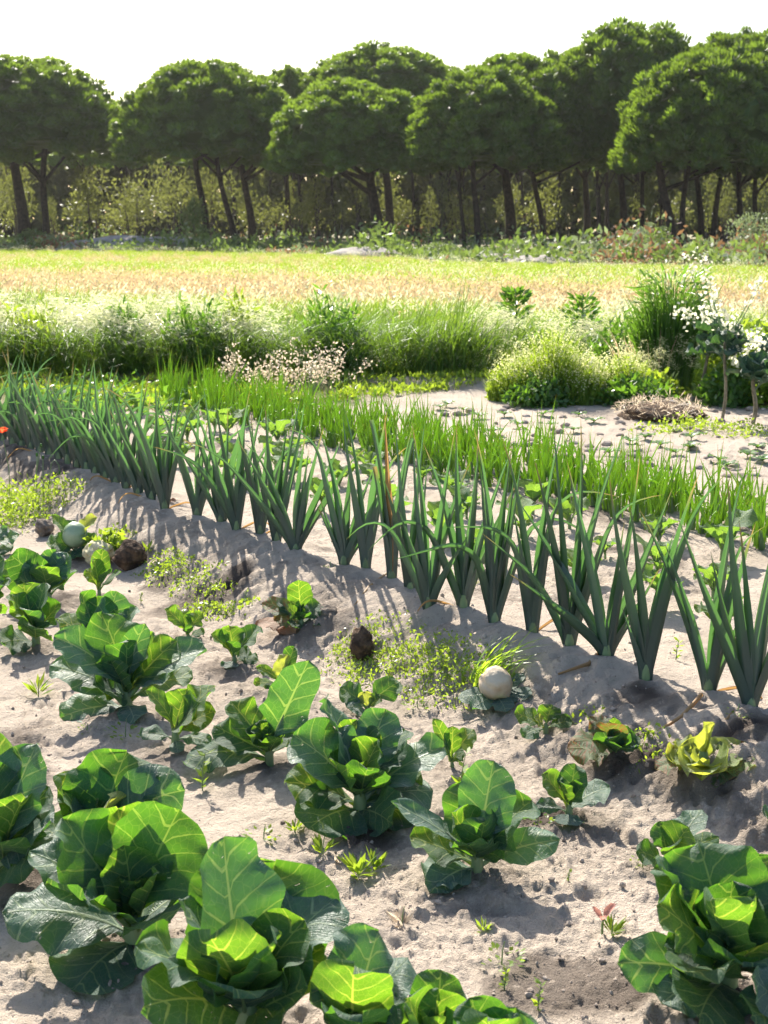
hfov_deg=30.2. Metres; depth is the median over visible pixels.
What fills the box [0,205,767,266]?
heath
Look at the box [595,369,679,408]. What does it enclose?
leafy weed
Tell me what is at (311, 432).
onion plant
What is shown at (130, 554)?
dark clod
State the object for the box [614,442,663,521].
onion plant
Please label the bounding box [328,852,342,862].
weed
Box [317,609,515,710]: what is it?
weeds
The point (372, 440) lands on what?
onion plant
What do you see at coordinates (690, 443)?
sand seedling
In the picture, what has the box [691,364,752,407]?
leafy bush
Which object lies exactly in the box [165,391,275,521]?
leek
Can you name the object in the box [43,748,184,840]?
cabbage
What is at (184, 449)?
young brassica
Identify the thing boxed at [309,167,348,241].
pine tree
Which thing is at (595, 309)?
bolting plant
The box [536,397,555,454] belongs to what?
onion plant
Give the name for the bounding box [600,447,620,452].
sand seedling
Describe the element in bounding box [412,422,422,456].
onion plant
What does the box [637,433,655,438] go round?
sand seedling
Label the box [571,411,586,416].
sand seedling
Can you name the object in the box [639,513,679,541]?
young brassica
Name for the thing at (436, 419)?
onion plant
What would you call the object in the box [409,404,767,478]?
seedlings
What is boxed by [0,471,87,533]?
weeds
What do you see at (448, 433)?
onion plant
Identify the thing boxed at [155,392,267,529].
leek
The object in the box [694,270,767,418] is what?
bolted brassica
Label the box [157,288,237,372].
leafy weed
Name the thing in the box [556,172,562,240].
pine tree
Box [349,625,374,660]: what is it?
upright clod
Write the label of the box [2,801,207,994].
cabbage
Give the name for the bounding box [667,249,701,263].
heath bush
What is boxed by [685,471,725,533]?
onion plant
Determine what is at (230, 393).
onion plant
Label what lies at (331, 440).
onion plant
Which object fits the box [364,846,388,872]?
weed
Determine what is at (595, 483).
onion plant
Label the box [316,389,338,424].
onion plant
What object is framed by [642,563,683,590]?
young brassica
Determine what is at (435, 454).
onion plant
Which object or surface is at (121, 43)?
sky
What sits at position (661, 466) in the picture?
onion plant
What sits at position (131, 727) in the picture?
weed
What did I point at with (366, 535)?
leek
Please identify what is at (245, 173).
pine tree
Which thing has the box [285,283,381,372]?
leafy weed
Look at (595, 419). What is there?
sand seedling
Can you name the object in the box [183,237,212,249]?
heath bush
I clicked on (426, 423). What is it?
onion plant
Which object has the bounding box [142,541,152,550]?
weed
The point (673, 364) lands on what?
seed grass
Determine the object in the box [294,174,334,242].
understorey tree
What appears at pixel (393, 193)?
understorey tree
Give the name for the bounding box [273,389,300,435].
onion plant
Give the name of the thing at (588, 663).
dry leaf
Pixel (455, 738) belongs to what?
young cabbage
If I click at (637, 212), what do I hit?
understorey tree
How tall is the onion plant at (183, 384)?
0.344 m
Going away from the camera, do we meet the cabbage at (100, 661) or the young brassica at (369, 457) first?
the cabbage at (100, 661)
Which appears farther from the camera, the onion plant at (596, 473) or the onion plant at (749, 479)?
the onion plant at (596, 473)
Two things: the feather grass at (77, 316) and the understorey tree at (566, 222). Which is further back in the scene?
the understorey tree at (566, 222)
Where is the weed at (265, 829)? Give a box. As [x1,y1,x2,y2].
[242,824,280,840]
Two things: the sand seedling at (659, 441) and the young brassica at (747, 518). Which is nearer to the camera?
the young brassica at (747, 518)
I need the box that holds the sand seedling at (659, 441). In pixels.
[652,440,671,446]
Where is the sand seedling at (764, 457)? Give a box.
[752,454,767,460]
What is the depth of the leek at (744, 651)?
3.99 m
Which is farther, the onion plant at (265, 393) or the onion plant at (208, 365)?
the onion plant at (208, 365)
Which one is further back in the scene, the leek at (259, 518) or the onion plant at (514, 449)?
the onion plant at (514, 449)
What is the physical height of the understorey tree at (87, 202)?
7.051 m
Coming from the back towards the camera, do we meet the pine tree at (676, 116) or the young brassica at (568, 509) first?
the pine tree at (676, 116)
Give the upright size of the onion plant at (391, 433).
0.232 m
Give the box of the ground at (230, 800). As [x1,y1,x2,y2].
[0,230,767,1023]
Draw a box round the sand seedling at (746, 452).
[738,449,758,458]
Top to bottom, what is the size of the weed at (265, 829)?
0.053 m
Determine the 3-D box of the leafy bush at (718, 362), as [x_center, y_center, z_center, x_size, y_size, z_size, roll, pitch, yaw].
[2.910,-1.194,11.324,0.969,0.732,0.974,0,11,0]
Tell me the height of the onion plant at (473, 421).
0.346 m
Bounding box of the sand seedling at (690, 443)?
[681,441,700,450]
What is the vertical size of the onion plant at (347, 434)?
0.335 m
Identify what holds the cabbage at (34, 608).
on the ground at (230, 800)
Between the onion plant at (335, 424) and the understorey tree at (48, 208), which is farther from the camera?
the understorey tree at (48, 208)
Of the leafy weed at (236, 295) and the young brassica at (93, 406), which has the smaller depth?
the young brassica at (93, 406)
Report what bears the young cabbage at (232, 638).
on the ground at (230, 800)
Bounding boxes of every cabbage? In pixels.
[0,525,18,554]
[0,555,10,613]
[0,582,60,654]
[0,733,54,887]
[2,548,77,597]
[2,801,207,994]
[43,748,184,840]
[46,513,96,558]
[49,611,206,723]
[56,589,139,629]
[83,548,120,595]
[134,836,349,1023]
[139,684,215,752]
[165,604,204,637]
[183,660,319,772]
[211,624,262,667]
[253,646,297,688]
[255,580,337,634]
[284,694,446,838]
[309,922,416,1023]
[339,676,402,715]
[386,969,466,1023]
[391,759,559,893]
[432,718,476,767]
[453,995,537,1023]
[514,704,572,739]
[536,763,609,825]
[567,715,640,766]
[617,841,767,1023]
[636,810,718,866]
[654,722,755,787]
[739,965,767,1023]
[762,805,767,818]
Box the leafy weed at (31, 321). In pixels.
[0,299,70,371]
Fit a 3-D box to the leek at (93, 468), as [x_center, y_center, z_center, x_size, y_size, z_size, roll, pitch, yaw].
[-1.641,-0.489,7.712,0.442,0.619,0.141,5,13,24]
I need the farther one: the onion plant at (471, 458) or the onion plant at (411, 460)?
the onion plant at (411, 460)
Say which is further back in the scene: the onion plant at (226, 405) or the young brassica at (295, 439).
the onion plant at (226, 405)
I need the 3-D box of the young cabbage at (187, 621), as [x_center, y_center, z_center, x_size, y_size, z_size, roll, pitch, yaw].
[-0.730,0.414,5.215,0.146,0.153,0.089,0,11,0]
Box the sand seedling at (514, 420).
[509,419,523,427]
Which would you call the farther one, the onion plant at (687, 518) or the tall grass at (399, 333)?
the tall grass at (399, 333)
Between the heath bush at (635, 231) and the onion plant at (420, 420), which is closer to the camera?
the onion plant at (420, 420)
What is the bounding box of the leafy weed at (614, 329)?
[580,305,636,367]
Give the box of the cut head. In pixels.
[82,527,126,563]
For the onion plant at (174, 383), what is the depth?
10.85 m
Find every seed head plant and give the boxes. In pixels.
[215,342,270,392]
[237,350,285,391]
[273,350,329,393]
[282,337,353,396]
[308,351,379,395]
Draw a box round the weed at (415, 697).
[400,695,428,709]
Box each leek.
[0,344,78,445]
[0,346,45,444]
[0,351,62,448]
[0,357,16,393]
[0,366,26,406]
[0,371,37,440]
[3,356,87,454]
[10,368,68,454]
[24,364,99,458]
[27,358,129,468]
[33,360,101,463]
[41,361,109,467]
[44,366,118,473]
[50,367,171,482]
[57,366,159,477]
[69,376,194,488]
[94,376,189,493]
[105,386,210,508]
[109,387,193,502]
[155,390,253,515]
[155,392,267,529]
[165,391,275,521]
[185,429,365,549]
[236,415,314,533]
[247,394,304,540]
[284,428,396,564]
[342,408,405,567]
[349,422,470,609]
[369,414,413,578]
[373,423,516,610]
[383,424,426,588]
[394,431,597,622]
[447,424,618,632]
[483,426,658,645]
[510,458,671,655]
[609,470,724,680]
[640,472,761,698]
[679,482,767,706]
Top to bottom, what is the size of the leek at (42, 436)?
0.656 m
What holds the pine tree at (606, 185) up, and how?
on the ground at (230, 800)
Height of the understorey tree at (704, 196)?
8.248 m
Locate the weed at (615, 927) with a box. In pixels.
[601,914,627,935]
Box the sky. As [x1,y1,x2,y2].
[0,0,767,230]
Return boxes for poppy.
[0,427,10,501]
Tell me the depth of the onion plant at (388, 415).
9.08 m
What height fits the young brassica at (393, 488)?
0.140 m
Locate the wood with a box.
[0,162,767,240]
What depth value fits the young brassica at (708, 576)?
5.32 m
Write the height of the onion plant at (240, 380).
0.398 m
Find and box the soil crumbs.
[0,491,759,1023]
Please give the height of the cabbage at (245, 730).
0.311 m
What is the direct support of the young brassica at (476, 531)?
on the ground at (230, 800)
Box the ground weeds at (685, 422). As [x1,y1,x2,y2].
[627,409,767,438]
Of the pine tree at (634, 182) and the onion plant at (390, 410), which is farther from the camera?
the pine tree at (634, 182)
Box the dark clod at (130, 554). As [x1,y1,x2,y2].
[112,539,146,570]
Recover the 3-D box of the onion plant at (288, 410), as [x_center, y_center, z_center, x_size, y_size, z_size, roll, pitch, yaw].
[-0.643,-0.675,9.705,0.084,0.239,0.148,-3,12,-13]
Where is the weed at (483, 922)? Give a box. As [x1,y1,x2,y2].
[475,916,493,932]
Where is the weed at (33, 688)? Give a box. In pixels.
[22,672,55,696]
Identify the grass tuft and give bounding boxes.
[461,627,557,687]
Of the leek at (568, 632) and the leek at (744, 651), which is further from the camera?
the leek at (568, 632)
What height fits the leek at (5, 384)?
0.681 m
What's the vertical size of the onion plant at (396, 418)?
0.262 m
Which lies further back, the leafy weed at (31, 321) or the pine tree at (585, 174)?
the pine tree at (585, 174)
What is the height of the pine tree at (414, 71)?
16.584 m
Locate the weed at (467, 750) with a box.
[452,742,470,782]
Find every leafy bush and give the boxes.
[638,366,691,402]
[685,316,767,405]
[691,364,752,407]
[738,349,767,408]
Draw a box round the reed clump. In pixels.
[600,260,725,390]
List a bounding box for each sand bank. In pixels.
[55,235,231,249]
[328,247,401,257]
[464,253,510,261]
[503,254,579,264]
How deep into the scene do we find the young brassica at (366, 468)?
7.35 m
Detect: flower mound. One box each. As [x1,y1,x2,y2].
[482,302,644,405]
[611,347,657,378]
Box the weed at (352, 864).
[337,852,376,878]
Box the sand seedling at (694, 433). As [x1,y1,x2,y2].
[683,431,703,440]
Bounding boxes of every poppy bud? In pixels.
[32,443,41,493]
[35,453,37,501]
[47,460,60,498]
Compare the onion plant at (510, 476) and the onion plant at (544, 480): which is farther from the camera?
the onion plant at (510, 476)
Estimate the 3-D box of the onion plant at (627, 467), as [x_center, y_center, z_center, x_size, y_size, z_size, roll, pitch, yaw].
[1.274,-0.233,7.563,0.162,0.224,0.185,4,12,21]
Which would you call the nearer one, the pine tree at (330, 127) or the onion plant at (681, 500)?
the onion plant at (681, 500)
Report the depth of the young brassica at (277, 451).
7.76 m
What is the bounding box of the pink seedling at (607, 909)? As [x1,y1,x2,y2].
[592,903,615,934]
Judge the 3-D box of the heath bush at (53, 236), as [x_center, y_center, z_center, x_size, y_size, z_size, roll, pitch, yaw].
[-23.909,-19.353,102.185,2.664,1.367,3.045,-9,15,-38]
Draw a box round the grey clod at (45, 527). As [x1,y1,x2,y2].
[34,519,54,535]
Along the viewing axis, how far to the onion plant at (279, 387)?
10.47 m
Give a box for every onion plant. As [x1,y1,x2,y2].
[156,348,181,388]
[156,351,178,396]
[156,372,167,391]
[160,389,172,408]
[162,359,187,411]
[162,371,174,398]
[162,371,185,396]
[175,366,188,400]
[179,360,194,404]
[183,383,203,410]
[188,363,215,398]
[194,348,210,392]
[194,366,211,408]
[194,377,209,410]
[197,374,213,409]
[199,347,213,378]
[201,364,220,410]
[202,393,225,408]
[209,361,239,407]
[209,365,225,406]
[213,386,238,414]
[216,358,246,398]
[216,365,231,394]
[219,372,249,413]
[224,378,237,406]
[234,394,250,424]
[235,377,270,408]
[235,378,251,425]
[236,361,259,397]
[237,371,260,412]
[244,365,260,412]
[251,389,277,420]
[252,376,272,418]
[256,369,269,396]
[256,370,283,414]
[257,368,282,399]
[259,395,272,419]
[262,362,284,395]
[265,377,291,410]
[268,393,282,423]
[269,378,292,420]
[271,377,286,413]
[272,371,287,403]
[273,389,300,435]
[284,378,298,414]
[284,400,293,419]
[289,374,315,410]
[291,404,305,430]
[292,393,312,427]
[292,400,318,437]
[293,375,314,435]
[293,385,313,409]
[297,375,321,405]
[298,408,320,442]
[301,389,323,415]
[303,391,317,423]
[305,405,325,436]
[308,390,326,420]
[313,387,332,428]
[316,385,340,443]
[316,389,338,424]
[320,409,336,446]
[324,419,340,447]
[325,381,344,416]
[329,393,355,449]
[330,381,360,432]
[333,411,352,436]
[338,395,355,425]
[338,403,365,452]
[348,403,363,439]
[353,387,372,420]
[354,400,382,444]
[355,426,373,452]
[356,382,380,440]
[356,410,374,439]
[358,409,375,451]
[360,377,397,437]
[360,399,380,450]
[362,382,380,422]
[367,408,393,451]
[371,397,381,425]
[372,399,399,428]
[373,401,397,448]
[376,387,398,438]
[377,429,392,459]
[378,411,396,445]
[379,417,416,461]
[383,397,403,438]
[389,416,415,449]
[395,394,421,441]
[398,422,419,456]
[402,405,418,430]
[403,422,420,463]
[406,407,426,438]
[406,411,441,459]
[407,386,431,450]
[409,392,430,430]
[411,401,432,443]
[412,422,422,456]
[413,388,438,456]
[417,408,443,440]
[419,426,459,471]
[421,401,456,465]
[421,414,459,463]
[423,403,445,438]
[425,438,450,474]
[429,412,452,436]
[430,435,461,470]
[432,422,467,463]
[435,417,462,446]
[440,404,473,474]
[447,408,473,455]
[447,410,461,444]
[453,438,479,462]
[455,406,480,446]
[457,405,483,454]
[465,402,496,468]
[465,428,486,474]
[466,418,509,468]
[466,443,486,479]
[469,397,509,455]
[476,433,499,482]
[480,435,509,487]
[482,430,512,476]
[483,431,503,470]
[484,426,506,453]
[486,429,506,456]
[491,433,517,488]
[493,433,522,481]
[498,418,534,474]
[500,425,523,492]
[513,410,535,463]
[513,432,549,483]
[519,451,539,479]
[527,444,545,471]
[529,443,553,474]
[531,419,577,483]
[533,423,561,485]
[534,446,557,501]
[535,416,566,461]
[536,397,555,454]
[540,404,559,476]
[545,447,570,494]
[551,446,577,502]
[553,438,579,487]
[560,431,582,478]
[565,430,609,496]
[565,432,584,462]
[568,437,603,481]
[578,466,604,496]
[579,455,626,505]
[583,433,605,482]
[583,438,621,510]
[587,457,602,500]
[598,450,631,511]
[602,449,632,520]
[606,434,628,478]
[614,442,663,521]
[617,453,630,478]
[617,462,648,506]
[621,436,641,484]
[621,466,655,512]
[628,431,665,475]
[632,439,673,517]
[636,434,653,490]
[640,446,678,496]
[640,462,670,516]
[645,436,678,516]
[646,441,671,500]
[647,459,683,481]
[655,441,687,513]
[665,456,687,490]
[667,470,690,509]
[673,465,690,500]
[676,447,697,518]
[679,479,709,529]
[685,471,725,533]
[687,444,728,504]
[698,474,731,537]
[699,441,724,508]
[709,489,746,539]
[713,479,741,520]
[719,457,752,514]
[720,476,759,509]
[722,463,762,498]
[727,470,752,511]
[727,487,767,511]
[732,491,763,529]
[736,450,767,509]
[747,484,766,542]
[752,477,767,550]
[760,480,767,535]
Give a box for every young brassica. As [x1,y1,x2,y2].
[40,386,78,402]
[66,397,91,409]
[85,400,120,412]
[86,388,102,396]
[105,388,130,399]
[125,391,149,411]
[146,427,166,442]
[148,416,169,428]
[152,401,172,416]
[173,410,202,440]
[176,433,201,453]
[185,404,198,411]
[202,407,231,429]
[208,433,229,445]
[211,408,244,434]
[216,442,237,456]
[219,449,252,481]
[256,417,297,440]
[258,435,294,467]
[271,446,310,481]
[280,436,310,448]
[310,477,331,509]
[323,458,358,485]
[348,446,364,467]
[355,450,384,475]
[359,463,391,494]
[391,484,396,499]
[393,495,412,505]
[412,465,436,484]
[426,501,465,527]
[429,469,473,498]
[449,485,480,518]
[464,523,505,563]
[495,497,541,538]
[519,478,553,514]
[549,497,590,528]
[559,548,601,569]
[593,535,615,559]
[632,534,672,569]
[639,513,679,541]
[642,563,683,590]
[692,562,729,598]
[694,596,743,618]
[699,508,757,560]
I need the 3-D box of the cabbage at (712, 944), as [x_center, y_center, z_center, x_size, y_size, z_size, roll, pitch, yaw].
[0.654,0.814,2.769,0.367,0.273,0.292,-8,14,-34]
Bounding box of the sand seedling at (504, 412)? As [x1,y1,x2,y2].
[497,410,511,416]
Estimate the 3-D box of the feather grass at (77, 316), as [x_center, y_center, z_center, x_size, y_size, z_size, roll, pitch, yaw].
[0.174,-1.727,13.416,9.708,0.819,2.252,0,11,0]
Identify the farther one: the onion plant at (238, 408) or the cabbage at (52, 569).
the onion plant at (238, 408)
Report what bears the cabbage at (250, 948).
on the ground at (230, 800)
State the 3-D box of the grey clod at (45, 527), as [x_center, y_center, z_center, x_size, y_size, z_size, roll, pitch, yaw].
[-1.681,0.081,7.030,0.096,0.098,0.101,0,11,0]
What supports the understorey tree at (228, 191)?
on the ground at (230, 800)
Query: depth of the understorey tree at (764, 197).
138.05 m
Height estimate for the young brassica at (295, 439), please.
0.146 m
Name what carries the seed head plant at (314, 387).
on the ground at (230, 800)
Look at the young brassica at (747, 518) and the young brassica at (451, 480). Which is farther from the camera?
the young brassica at (451, 480)
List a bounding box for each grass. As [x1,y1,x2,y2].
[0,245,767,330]
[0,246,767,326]
[0,247,767,336]
[0,270,767,376]
[0,287,674,372]
[0,363,503,409]
[600,335,731,390]
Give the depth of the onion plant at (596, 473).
7.12 m
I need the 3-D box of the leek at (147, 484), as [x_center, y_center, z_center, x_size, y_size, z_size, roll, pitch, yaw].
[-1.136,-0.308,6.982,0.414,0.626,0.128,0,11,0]
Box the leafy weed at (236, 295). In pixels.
[195,285,270,367]
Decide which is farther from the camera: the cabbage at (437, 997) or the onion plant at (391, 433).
the onion plant at (391, 433)
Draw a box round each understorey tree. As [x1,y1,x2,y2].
[0,163,30,234]
[0,189,13,236]
[6,163,39,232]
[36,185,58,233]
[48,196,59,237]
[59,165,123,237]
[59,195,90,236]
[72,157,100,238]
[97,197,127,235]
[111,171,170,235]
[116,176,137,234]
[129,184,155,235]
[137,159,180,236]
[150,163,190,236]
[173,166,209,235]
[195,167,224,236]
[208,170,247,235]
[232,187,261,234]
[242,168,278,238]
[257,195,292,239]
[282,177,297,235]
[291,188,315,241]
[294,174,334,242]
[326,191,355,238]
[340,169,367,237]
[354,173,381,240]
[369,172,401,228]
[393,195,414,238]
[419,185,439,242]
[425,170,453,240]
[442,187,472,242]
[469,198,503,243]
[493,182,526,230]
[500,188,518,229]
[519,188,557,245]
[525,169,561,239]
[550,198,577,243]
[577,173,598,230]
[600,170,615,221]
[613,192,630,230]
[628,174,655,228]
[634,171,658,226]
[653,191,693,225]
[660,191,696,235]
[681,172,728,241]
[702,173,723,232]
[718,178,736,244]
[742,179,767,236]
[757,174,767,225]
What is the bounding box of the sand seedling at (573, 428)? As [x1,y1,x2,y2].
[564,426,581,432]
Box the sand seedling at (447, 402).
[441,400,454,407]
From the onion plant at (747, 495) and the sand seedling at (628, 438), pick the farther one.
the sand seedling at (628, 438)
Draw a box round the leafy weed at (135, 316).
[88,295,163,373]
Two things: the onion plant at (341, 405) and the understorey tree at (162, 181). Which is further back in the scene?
the understorey tree at (162, 181)
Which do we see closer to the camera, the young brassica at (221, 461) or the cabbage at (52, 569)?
the cabbage at (52, 569)
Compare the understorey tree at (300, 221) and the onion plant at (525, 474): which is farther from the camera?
the understorey tree at (300, 221)
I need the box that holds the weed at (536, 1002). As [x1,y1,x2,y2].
[531,977,546,1010]
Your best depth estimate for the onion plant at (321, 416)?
9.71 m
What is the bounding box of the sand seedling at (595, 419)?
[585,416,604,421]
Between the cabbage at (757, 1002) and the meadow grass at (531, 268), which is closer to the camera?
the cabbage at (757, 1002)
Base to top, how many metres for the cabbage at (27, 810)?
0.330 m
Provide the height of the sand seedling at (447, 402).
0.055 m
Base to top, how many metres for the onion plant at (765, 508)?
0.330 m
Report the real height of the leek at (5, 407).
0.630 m
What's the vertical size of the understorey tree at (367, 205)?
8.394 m
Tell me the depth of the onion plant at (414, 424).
8.91 m
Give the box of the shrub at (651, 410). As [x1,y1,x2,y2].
[610,390,707,423]
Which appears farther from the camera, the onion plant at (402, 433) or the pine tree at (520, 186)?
the pine tree at (520, 186)
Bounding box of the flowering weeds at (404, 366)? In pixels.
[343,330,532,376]
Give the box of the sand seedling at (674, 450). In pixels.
[665,447,684,455]
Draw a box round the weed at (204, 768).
[193,750,211,789]
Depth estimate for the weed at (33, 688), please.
4.62 m
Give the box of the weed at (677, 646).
[672,637,683,659]
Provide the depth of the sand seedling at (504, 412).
10.30 m
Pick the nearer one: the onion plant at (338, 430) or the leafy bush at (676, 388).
the onion plant at (338, 430)
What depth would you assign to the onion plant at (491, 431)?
8.05 m
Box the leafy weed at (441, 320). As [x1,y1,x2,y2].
[427,308,473,332]
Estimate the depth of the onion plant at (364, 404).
9.44 m
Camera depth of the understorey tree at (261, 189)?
142.70 m
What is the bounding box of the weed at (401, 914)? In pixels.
[385,906,412,925]
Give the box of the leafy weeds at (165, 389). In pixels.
[0,364,219,425]
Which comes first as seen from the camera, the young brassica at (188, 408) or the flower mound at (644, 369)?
the young brassica at (188, 408)
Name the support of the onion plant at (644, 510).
on the ground at (230, 800)
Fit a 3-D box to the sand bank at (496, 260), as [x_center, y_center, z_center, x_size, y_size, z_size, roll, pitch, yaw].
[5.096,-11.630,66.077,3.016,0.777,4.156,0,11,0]
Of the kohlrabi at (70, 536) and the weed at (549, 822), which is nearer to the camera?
the weed at (549, 822)
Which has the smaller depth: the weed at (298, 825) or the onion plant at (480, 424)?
the weed at (298, 825)
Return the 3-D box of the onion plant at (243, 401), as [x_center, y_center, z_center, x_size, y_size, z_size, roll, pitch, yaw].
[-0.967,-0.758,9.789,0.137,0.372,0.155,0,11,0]
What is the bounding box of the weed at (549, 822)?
[524,813,556,824]
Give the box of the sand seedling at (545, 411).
[535,410,551,414]
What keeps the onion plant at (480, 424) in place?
on the ground at (230, 800)
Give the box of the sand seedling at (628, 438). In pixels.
[622,435,641,441]
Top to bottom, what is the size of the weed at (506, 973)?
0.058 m
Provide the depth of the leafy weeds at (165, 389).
11.07 m
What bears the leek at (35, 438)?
on the ground at (230, 800)
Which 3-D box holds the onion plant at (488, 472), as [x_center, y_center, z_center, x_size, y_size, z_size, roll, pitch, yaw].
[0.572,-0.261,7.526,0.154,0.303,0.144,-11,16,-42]
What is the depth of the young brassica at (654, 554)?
5.65 m
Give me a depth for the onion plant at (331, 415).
9.06 m
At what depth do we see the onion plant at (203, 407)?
10.55 m
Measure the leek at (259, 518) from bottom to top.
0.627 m
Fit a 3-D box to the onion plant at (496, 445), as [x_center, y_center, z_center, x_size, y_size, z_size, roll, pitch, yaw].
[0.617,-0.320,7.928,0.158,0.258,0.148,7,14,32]
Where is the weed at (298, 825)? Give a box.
[284,818,303,830]
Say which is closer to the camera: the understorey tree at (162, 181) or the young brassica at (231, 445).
the young brassica at (231, 445)
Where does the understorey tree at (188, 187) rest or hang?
on the ground at (230, 800)
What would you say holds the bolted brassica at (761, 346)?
on the ground at (230, 800)
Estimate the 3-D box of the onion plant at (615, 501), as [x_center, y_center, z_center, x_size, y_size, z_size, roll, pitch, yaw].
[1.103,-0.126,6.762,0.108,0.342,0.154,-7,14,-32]
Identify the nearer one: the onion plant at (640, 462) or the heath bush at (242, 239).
the onion plant at (640, 462)
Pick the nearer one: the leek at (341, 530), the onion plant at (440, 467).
the leek at (341, 530)
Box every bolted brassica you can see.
[670,246,723,400]
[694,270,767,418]
[726,350,767,423]
[727,327,767,367]
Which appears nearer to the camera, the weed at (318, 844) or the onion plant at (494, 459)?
the weed at (318, 844)
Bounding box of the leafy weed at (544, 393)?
[500,370,582,408]
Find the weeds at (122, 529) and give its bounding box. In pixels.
[103,522,136,537]
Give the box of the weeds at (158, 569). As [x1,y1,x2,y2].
[129,545,237,607]
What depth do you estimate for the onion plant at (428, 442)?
8.12 m
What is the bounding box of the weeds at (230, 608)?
[177,594,259,620]
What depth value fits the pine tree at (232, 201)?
156.13 m
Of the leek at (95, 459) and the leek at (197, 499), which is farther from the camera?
the leek at (95, 459)
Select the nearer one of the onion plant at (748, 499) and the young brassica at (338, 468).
the onion plant at (748, 499)
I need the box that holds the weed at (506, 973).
[499,964,514,989]
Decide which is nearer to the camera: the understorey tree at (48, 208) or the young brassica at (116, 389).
the young brassica at (116, 389)
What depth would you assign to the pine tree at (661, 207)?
136.87 m
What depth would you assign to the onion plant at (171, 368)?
11.41 m
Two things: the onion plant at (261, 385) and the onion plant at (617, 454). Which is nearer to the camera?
the onion plant at (617, 454)
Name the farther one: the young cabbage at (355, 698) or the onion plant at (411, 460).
the onion plant at (411, 460)
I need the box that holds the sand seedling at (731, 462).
[719,460,737,467]
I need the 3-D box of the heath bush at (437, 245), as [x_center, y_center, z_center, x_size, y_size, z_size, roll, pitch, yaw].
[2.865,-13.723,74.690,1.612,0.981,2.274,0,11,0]
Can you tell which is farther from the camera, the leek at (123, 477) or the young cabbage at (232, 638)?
the leek at (123, 477)
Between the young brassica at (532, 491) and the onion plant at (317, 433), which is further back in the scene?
the onion plant at (317, 433)
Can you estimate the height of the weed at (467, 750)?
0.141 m
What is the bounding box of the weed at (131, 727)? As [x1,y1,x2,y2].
[105,719,138,739]
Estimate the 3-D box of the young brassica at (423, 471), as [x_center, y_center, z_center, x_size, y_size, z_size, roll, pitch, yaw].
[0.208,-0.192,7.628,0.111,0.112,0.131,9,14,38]
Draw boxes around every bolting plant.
[495,285,541,342]
[555,290,604,354]
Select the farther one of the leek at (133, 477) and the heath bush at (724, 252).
the heath bush at (724, 252)
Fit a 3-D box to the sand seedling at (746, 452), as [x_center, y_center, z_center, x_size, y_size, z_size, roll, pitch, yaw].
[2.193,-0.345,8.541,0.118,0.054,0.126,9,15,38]
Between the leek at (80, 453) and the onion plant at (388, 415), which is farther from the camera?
the onion plant at (388, 415)
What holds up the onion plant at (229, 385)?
on the ground at (230, 800)
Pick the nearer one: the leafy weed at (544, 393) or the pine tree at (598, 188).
the leafy weed at (544, 393)
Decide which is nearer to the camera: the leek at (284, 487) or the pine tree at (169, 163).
the leek at (284, 487)
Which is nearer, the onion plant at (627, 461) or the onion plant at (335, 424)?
the onion plant at (627, 461)
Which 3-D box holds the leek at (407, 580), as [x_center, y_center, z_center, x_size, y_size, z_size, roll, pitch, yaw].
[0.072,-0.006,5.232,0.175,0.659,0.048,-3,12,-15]
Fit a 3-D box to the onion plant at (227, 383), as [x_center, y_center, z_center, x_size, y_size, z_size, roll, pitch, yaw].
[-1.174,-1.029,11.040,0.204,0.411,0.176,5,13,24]
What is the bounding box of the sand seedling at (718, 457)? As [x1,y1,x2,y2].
[707,453,727,459]
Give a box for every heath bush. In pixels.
[0,234,40,247]
[16,228,49,247]
[28,234,64,248]
[176,196,209,237]
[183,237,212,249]
[225,235,253,250]
[257,240,293,251]
[278,236,302,246]
[425,241,450,251]
[434,244,463,252]
[495,238,535,250]
[570,238,608,261]
[621,222,657,259]
[640,227,675,260]
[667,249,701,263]
[695,236,720,254]
[706,246,739,263]
[724,208,767,251]
[745,233,767,256]
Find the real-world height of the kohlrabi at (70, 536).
0.197 m
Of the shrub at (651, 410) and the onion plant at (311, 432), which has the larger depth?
the shrub at (651, 410)
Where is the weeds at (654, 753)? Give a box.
[571,702,670,772]
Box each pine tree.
[0,52,121,240]
[0,92,35,166]
[0,157,54,239]
[47,89,131,237]
[80,163,163,234]
[104,57,292,242]
[129,157,192,234]
[190,86,310,243]
[199,166,258,236]
[259,74,438,244]
[270,64,305,237]
[291,172,305,239]
[293,38,462,242]
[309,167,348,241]
[357,169,362,238]
[398,64,571,250]
[427,165,467,241]
[438,167,453,240]
[461,50,596,246]
[482,88,614,245]
[515,165,542,240]
[542,48,606,243]
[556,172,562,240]
[560,15,692,249]
[573,163,615,237]
[575,168,609,243]
[606,40,767,246]
[623,168,655,235]
[655,162,685,243]
[664,25,767,243]
[680,169,730,241]
[691,162,767,245]
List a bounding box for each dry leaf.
[354,573,386,604]
[558,652,597,674]
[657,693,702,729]
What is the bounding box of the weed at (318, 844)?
[311,833,338,854]
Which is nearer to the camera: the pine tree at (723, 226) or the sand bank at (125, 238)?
the sand bank at (125, 238)
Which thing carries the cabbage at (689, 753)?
on the ground at (230, 800)
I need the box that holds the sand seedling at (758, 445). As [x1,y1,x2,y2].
[748,442,767,449]
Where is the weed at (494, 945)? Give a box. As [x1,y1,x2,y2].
[481,941,525,971]
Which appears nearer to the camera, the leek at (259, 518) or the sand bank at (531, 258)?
the leek at (259, 518)
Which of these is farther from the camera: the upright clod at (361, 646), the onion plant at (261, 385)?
the onion plant at (261, 385)
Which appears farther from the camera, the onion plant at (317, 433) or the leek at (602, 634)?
the onion plant at (317, 433)
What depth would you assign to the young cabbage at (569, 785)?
3.63 m

